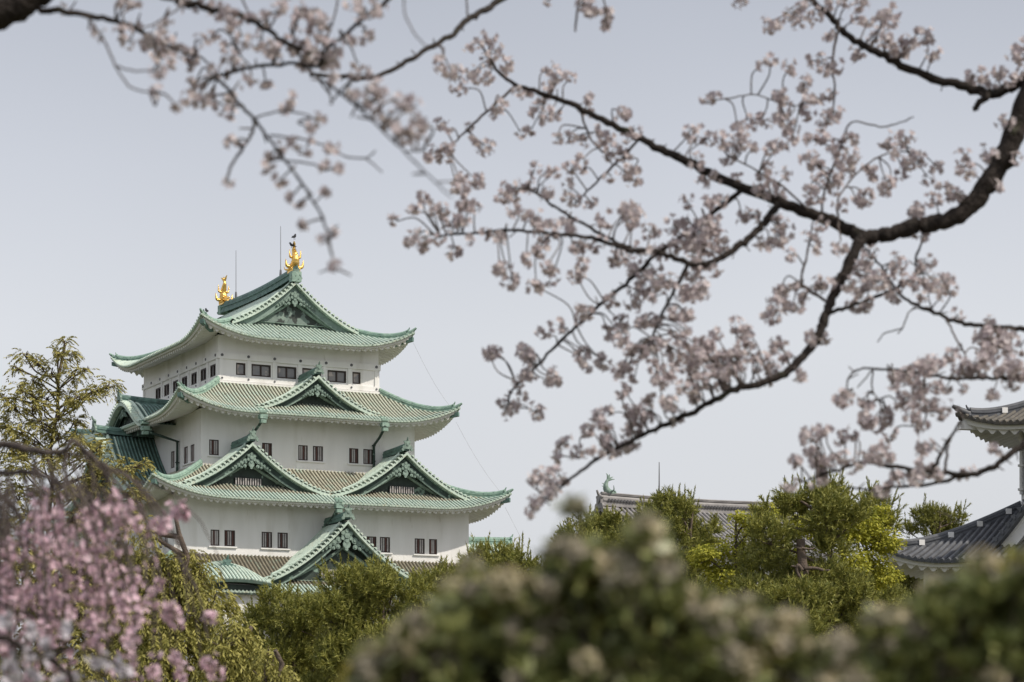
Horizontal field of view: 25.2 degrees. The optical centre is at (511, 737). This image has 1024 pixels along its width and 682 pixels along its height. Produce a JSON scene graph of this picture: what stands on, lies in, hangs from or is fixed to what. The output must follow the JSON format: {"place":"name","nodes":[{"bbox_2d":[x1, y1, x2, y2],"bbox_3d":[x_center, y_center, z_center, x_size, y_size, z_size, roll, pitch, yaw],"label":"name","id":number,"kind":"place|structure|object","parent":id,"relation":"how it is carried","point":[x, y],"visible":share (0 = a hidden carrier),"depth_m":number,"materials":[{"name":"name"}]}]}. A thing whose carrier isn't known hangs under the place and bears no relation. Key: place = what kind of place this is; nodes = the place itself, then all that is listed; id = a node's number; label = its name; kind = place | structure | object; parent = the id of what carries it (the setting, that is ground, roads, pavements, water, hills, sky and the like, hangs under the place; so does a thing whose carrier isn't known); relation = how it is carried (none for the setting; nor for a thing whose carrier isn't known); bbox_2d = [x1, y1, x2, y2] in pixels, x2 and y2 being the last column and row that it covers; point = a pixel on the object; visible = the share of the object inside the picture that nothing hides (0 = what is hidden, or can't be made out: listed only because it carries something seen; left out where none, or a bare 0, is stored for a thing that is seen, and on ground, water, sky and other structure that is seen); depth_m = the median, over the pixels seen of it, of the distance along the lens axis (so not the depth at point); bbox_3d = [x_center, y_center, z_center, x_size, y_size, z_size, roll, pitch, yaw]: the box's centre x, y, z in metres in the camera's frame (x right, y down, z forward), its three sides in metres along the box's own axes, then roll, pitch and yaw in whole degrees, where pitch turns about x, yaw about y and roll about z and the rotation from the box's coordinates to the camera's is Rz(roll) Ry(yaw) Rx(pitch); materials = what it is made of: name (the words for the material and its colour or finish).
{"place":"outdoors","nodes":[
{"label":"outdoors","id":0,"kind":"place"},
{"bbox_2d":[0,0,1023,681],"label":"sky","id":1,"kind":"structure","parent":0,"point":[118,221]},
{"bbox_2d":[575,462,840,583],"bbox_3d":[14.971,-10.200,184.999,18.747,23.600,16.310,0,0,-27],"label":"grey tiled hall","id":2,"kind":"structure","parent":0,"point":[608,496],"depth_m":182.28,"materials":[{"name":"tile"}]},
{"bbox_2d":[865,564,921,606],"bbox_3d":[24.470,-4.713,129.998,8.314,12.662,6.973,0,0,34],"label":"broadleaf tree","id":3,"kind":"object","parent":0,"point":[909,582],"visible":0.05,"depth_m":129.37,"materials":[{"name":"green plant"}]},
{"label":"ground","id":4,"kind":"structure","parent":0,"visible":0},
{"bbox_2d":[0,600,134,681],"bbox_3d":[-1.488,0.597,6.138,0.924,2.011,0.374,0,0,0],"label":"cherry tree","id":5,"kind":"object","parent":4,"relation":"on","point":[30,655],"visible":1,"depth_m":6.20,"materials":[{"name":"pink plant"}]},
{"bbox_2d":[0,535,146,681],"bbox_3d":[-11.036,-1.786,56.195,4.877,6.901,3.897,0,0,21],"label":"cypress tree","id":6,"kind":"object","parent":4,"relation":"on","point":[76,633],"visible":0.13,"depth_m":55.46,"materials":[{"name":"green plant"}]},
{"bbox_2d":[0,336,156,547],"bbox_3d":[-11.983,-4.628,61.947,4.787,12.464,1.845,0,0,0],"label":"cypress tree","id":7,"kind":"object","parent":4,"relation":"on","point":[54,436],"visible":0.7,"depth_m":61.88,"materials":[{"name":"green plant"}]},
{"bbox_2d":[0,434,225,681],"bbox_3d":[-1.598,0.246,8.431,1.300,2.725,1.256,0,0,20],"label":"weeping cherry tree","id":8,"kind":"object","parent":4,"relation":"on","point":[60,546],"visible":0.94,"depth_m":8.27,"materials":[{"name":"pink plant"}]},
{"bbox_2d":[94,508,248,681],"bbox_3d":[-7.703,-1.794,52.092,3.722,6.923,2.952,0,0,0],"label":"cypress tree","id":9,"kind":"object","parent":4,"relation":"on","point":[189,646],"visible":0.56,"depth_m":51.73,"materials":[{"name":"green plant"}]},
{"bbox_2d":[0,0,452,275],"bbox_3d":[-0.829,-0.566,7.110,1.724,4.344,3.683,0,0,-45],"label":"cherry tree","id":10,"kind":"object","parent":4,"relation":"on","point":[13,11],"visible":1,"depth_m":7.61,"materials":[{"name":"pink plant"}]},
{"bbox_2d":[190,610,278,681],"bbox_3d":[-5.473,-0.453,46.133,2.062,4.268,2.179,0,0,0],"label":"cypress tree","id":11,"kind":"object","parent":4,"relation":"on","point":[233,660],"visible":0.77,"depth_m":45.61,"materials":[{"name":"green plant"}]},
{"bbox_2d":[245,646,302,681],"bbox_3d":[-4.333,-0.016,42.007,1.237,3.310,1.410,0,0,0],"label":"cypress tree","id":12,"kind":"object","parent":4,"relation":"on","point":[274,673],"visible":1,"depth_m":41.69,"materials":[{"name":"green plant"}]},
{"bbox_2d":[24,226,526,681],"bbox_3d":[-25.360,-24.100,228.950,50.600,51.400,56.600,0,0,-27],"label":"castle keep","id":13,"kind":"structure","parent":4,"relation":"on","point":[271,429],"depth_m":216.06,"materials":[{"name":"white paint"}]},
{"bbox_2d":[156,387,160,398],"bbox_3d":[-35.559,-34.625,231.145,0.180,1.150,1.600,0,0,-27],"label":"window","id":14,"kind":"structure","parent":13,"relation":"in","point":[158,391],"depth_m":231.15,"materials":[{"name":"black glass"}]},
{"bbox_2d":[164,384,168,396],"bbox_3d":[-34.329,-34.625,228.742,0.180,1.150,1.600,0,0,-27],"label":"window","id":15,"kind":"structure","parent":13,"relation":"in","point":[166,387],"depth_m":229.19,"materials":[{"name":"black glass"}]},
{"bbox_2d":[171,451,174,467],"bbox_3d":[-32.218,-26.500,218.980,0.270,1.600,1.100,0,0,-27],"label":"window","id":16,"kind":"structure","parent":13,"relation":"in","point":[172,453],"depth_m":218.96,"materials":[{"name":"brown wood"}]},
{"bbox_2d":[173,380,177,392],"bbox_3d":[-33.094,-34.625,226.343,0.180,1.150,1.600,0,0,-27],"label":"window","id":17,"kind":"structure","parent":13,"relation":"in","point":[175,385],"depth_m":226.74,"materials":[{"name":"black glass"}]},
{"bbox_2d":[182,376,186,386],"bbox_3d":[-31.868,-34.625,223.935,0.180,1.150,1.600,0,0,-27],"label":"window","id":18,"kind":"structure","parent":13,"relation":"in","point":[184,380],"depth_m":223.96,"materials":[{"name":"black glass"}]},
{"bbox_2d":[184,446,187,463],"bbox_3d":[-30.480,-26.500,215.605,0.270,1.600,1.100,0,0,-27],"label":"window","id":19,"kind":"structure","parent":13,"relation":"in","point":[185,448],"depth_m":215.77,"materials":[{"name":"brown wood"}]},
{"bbox_2d":[191,444,193,461],"bbox_3d":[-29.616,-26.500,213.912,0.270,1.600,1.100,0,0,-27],"label":"window","id":20,"kind":"structure","parent":13,"relation":"in","point":[192,446],"depth_m":214.09,"materials":[{"name":"brown wood"}]},
{"bbox_2d":[192,372,196,384],"bbox_3d":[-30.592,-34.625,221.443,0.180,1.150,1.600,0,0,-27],"label":"window","id":21,"kind":"structure","parent":13,"relation":"in","point":[194,375],"depth_m":221.43,"materials":[{"name":"black glass"}]},
{"bbox_2d":[201,368,205,380],"bbox_3d":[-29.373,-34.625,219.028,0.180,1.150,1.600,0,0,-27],"label":"window","id":22,"kind":"structure","parent":13,"relation":"in","point":[203,372],"depth_m":219.33,"materials":[{"name":"black glass"}]},
{"bbox_2d":[210,364,215,377],"bbox_3d":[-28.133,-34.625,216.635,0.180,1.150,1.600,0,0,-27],"label":"window","id":23,"kind":"structure","parent":13,"relation":"in","point":[213,367],"depth_m":216.70,"materials":[{"name":"glass"}]},
{"bbox_2d":[209,439,218,454],"bbox_3d":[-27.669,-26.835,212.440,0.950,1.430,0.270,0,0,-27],"label":"window","id":24,"kind":"structure","parent":13,"relation":"in","point":[213,444],"depth_m":212.38,"materials":[{"name":"brown wood"}]},
{"bbox_2d":[211,530,218,545],"bbox_3d":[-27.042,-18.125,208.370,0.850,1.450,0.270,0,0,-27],"label":"window","id":25,"kind":"structure","parent":13,"relation":"in","point":[214,533],"depth_m":208.27,"materials":[{"name":"brown wood"}]},
{"bbox_2d":[224,530,234,545],"bbox_3d":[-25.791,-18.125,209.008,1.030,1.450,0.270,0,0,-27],"label":"window","id":26,"kind":"structure","parent":13,"relation":"in","point":[229,535],"depth_m":208.93,"materials":[{"name":"brown wood"}]},
{"bbox_2d":[236,363,244,374],"bbox_3d":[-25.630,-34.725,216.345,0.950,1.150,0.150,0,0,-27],"label":"window","id":27,"kind":"structure","parent":13,"relation":"in","point":[240,367],"depth_m":216.38,"materials":[{"name":"grey glass"}]},
{"bbox_2d":[252,364,270,376],"bbox_3d":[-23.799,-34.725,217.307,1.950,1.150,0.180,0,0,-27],"label":"window","id":28,"kind":"structure","parent":13,"relation":"in","point":[259,370],"depth_m":217.25,"materials":[{"name":"grey glass"}]},
{"bbox_2d":[262,443,271,456],"bbox_3d":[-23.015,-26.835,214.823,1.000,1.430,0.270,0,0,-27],"label":"window","id":29,"kind":"structure","parent":13,"relation":"in","point":[267,447],"depth_m":214.83,"materials":[{"name":"brown wood"}]},
{"bbox_2d":[262,532,271,547],"bbox_3d":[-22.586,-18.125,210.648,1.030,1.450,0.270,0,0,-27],"label":"window","id":30,"kind":"structure","parent":13,"relation":"in","point":[266,536],"depth_m":210.57,"materials":[{"name":"brown wood"}]},
{"bbox_2d":[278,532,287,548],"bbox_3d":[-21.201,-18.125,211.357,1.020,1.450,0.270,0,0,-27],"label":"window","id":31,"kind":"structure","parent":13,"relation":"in","point":[282,537],"depth_m":211.29,"materials":[{"name":"brown wood"}]},
{"bbox_2d":[277,366,295,378],"bbox_3d":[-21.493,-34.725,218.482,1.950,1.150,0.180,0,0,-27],"label":"window","id":32,"kind":"structure","parent":13,"relation":"in","point":[282,371],"depth_m":218.45,"materials":[{"name":"grey glass"}]},
{"bbox_2d":[298,445,307,460],"bbox_3d":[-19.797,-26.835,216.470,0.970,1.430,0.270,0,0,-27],"label":"window","id":33,"kind":"structure","parent":13,"relation":"in","point":[302,449],"depth_m":216.41,"materials":[{"name":"brown wood"}]},
{"bbox_2d":[302,368,320,375],"bbox_3d":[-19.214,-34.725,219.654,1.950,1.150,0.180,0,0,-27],"label":"window","id":34,"kind":"structure","parent":13,"relation":"in","point":[304,370],"depth_m":219.36,"materials":[{"name":"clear glass"}]},
{"bbox_2d":[313,446,322,460],"bbox_3d":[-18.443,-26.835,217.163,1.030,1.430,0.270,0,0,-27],"label":"window","id":35,"kind":"structure","parent":13,"relation":"in","point":[317,450],"depth_m":217.15,"materials":[{"name":"brown wood"}]},
{"bbox_2d":[328,370,345,382],"bbox_3d":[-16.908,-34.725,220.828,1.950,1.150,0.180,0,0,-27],"label":"window","id":36,"kind":"structure","parent":13,"relation":"in","point":[333,375],"depth_m":220.84,"materials":[{"name":"grey glass"}]},
{"bbox_2d":[349,448,357,463],"bbox_3d":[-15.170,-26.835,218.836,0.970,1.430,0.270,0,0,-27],"label":"window","id":37,"kind":"structure","parent":13,"relation":"in","point":[353,453],"depth_m":218.80,"materials":[{"name":"brown wood"}]},
{"bbox_2d":[352,372,359,383],"bbox_3d":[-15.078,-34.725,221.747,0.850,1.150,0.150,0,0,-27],"label":"window","id":38,"kind":"structure","parent":13,"relation":"in","point":[355,375],"depth_m":221.75,"materials":[{"name":"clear glass"}]},
{"bbox_2d":[363,449,372,463],"bbox_3d":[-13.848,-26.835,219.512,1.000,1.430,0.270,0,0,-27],"label":"window","id":39,"kind":"structure","parent":13,"relation":"in","point":[367,453],"depth_m":219.39,"materials":[{"name":"brown wood"}]},
{"bbox_2d":[367,536,375,546],"bbox_3d":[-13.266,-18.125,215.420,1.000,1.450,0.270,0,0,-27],"label":"window","id":40,"kind":"structure","parent":13,"relation":"in","point":[372,539],"depth_m":215.35,"materials":[{"name":"brown wood"}]},
{"bbox_2d":[380,537,389,552],"bbox_3d":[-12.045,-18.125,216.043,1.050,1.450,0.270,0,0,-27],"label":"window","id":41,"kind":"structure","parent":13,"relation":"in","point":[384,541],"depth_m":216.04,"materials":[{"name":"brown wood"}]},
{"bbox_2d":[415,538,423,553],"bbox_3d":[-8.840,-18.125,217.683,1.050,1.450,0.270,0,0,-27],"label":"window","id":42,"kind":"structure","parent":13,"relation":"in","point":[419,543],"depth_m":217.62,"materials":[{"name":"brown wood"}]},
{"bbox_2d":[429,539,436,553],"bbox_3d":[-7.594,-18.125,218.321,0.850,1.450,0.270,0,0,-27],"label":"window","id":43,"kind":"structure","parent":13,"relation":"in","point":[432,542],"depth_m":218.21,"materials":[{"name":"brown wood"}]},
{"bbox_2d":[229,578,342,681],"bbox_3d":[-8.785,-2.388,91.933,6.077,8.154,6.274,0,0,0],"label":"pine tree","id":44,"kind":"object","parent":4,"relation":"on","point":[292,634],"visible":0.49,"depth_m":91.27,"materials":[{"name":"green plant"}]},
{"bbox_2d":[299,552,437,681],"bbox_3d":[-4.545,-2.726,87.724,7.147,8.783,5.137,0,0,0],"label":"pine tree","id":45,"kind":"object","parent":4,"relation":"on","point":[353,612],"visible":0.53,"depth_m":87.00,"materials":[{"name":"green plant"}]},
{"bbox_2d":[407,555,487,596],"bbox_3d":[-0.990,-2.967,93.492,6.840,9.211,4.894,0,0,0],"label":"pine tree","id":46,"kind":"object","parent":4,"relation":"on","point":[430,576],"visible":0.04,"depth_m":93.33,"materials":[{"name":"green plant"}]},
{"bbox_2d":[469,534,513,562],"bbox_3d":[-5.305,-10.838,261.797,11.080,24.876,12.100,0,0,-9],"label":"green roofed annex","id":47,"kind":"object","parent":4,"relation":"on","point":[497,539],"visible":0.07,"depth_m":261.96,"materials":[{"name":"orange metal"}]},
{"bbox_2d":[456,532,540,572],"bbox_3d":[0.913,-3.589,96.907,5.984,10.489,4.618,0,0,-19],"label":"pine tree","id":48,"kind":"object","parent":4,"relation":"on","point":[508,553],"visible":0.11,"depth_m":96.80,"materials":[{"name":"green plant"}]},
{"bbox_2d":[550,502,634,546],"bbox_3d":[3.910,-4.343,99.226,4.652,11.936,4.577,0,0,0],"label":"pine tree","id":49,"kind":"object","parent":4,"relation":"on","point":[608,524],"visible":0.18,"depth_m":99.48,"materials":[{"name":"green plant"}]},
{"bbox_2d":[337,493,879,681],"bbox_3d":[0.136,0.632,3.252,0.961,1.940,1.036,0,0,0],"label":"flowering shrub","id":50,"kind":"object","parent":4,"relation":"on","point":[636,607],"visible":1,"depth_m":2.90,"materials":[{"name":"green plant"}]},
{"bbox_2d":[309,0,1023,519],"bbox_3d":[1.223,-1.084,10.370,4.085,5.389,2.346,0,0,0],"label":"cherry tree","id":51,"kind":"object","parent":4,"relation":"on","point":[991,338],"visible":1,"depth_m":10.73,"materials":[{"name":"pink plant"}]},
{"bbox_2d":[620,482,724,589],"bbox_3d":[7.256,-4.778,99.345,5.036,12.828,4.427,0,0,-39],"label":"pine tree","id":52,"kind":"object","parent":4,"relation":"on","point":[678,511],"visible":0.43,"depth_m":99.58,"materials":[{"name":"green plant"}]},
{"bbox_2d":[684,502,781,595],"bbox_3d":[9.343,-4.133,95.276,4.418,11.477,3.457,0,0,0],"label":"broadleaf tree","id":53,"kind":"object","parent":4,"relation":"on","point":[706,556],"visible":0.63,"depth_m":94.91,"materials":[{"name":"green plant"}]},
{"bbox_2d":[694,571,913,630],"bbox_3d":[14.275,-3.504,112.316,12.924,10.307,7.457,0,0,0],"label":"pine tree","id":54,"kind":"object","parent":4,"relation":"on","point":[890,596],"visible":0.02,"depth_m":110.96,"materials":[{"name":"green plant"}]},
{"bbox_2d":[725,469,882,640],"bbox_3d":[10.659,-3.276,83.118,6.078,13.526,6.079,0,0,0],"label":"pine tree","id":55,"kind":"object","parent":4,"relation":"on","point":[813,588],"visible":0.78,"depth_m":83.17,"materials":[{"name":"green plant"}]},
{"bbox_2d":[775,502,907,612],"bbox_3d":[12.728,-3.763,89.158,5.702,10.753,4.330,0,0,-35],"label":"broadleaf tree","id":56,"kind":"object","parent":4,"relation":"on","point":[877,542],"visible":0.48,"depth_m":88.58,"materials":[{"name":"green plant"}]},
{"bbox_2d":[846,476,908,606],"bbox_3d":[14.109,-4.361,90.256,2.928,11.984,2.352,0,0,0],"label":"pine tree","id":57,"kind":"object","parent":4,"relation":"on","point":[874,500],"visible":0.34,"depth_m":89.87,"materials":[{"name":"green plant"}]},
{"bbox_2d":[825,540,1023,681],"bbox_3d":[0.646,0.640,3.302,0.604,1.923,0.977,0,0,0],"label":"evergreen shrub","id":58,"kind":"object","parent":4,"relation":"on","point":[966,624],"visible":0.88,"depth_m":2.97,"materials":[{"name":"green plant"}]},
{"bbox_2d":[899,493,972,538],"bbox_3d":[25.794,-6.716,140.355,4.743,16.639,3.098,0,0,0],"label":"pine tree","id":59,"kind":"object","parent":4,"relation":"on","point":[932,519],"visible":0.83,"depth_m":140.00,"materials":[{"name":"green plant"}]},
{"bbox_2d":[876,400,1023,580],"bbox_3d":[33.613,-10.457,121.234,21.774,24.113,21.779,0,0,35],"label":"white turret","id":60,"kind":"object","parent":4,"relation":"on","point":[936,554],"visible":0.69,"depth_m":118.67,"materials":[{"name":"grey tile"}]}
]}

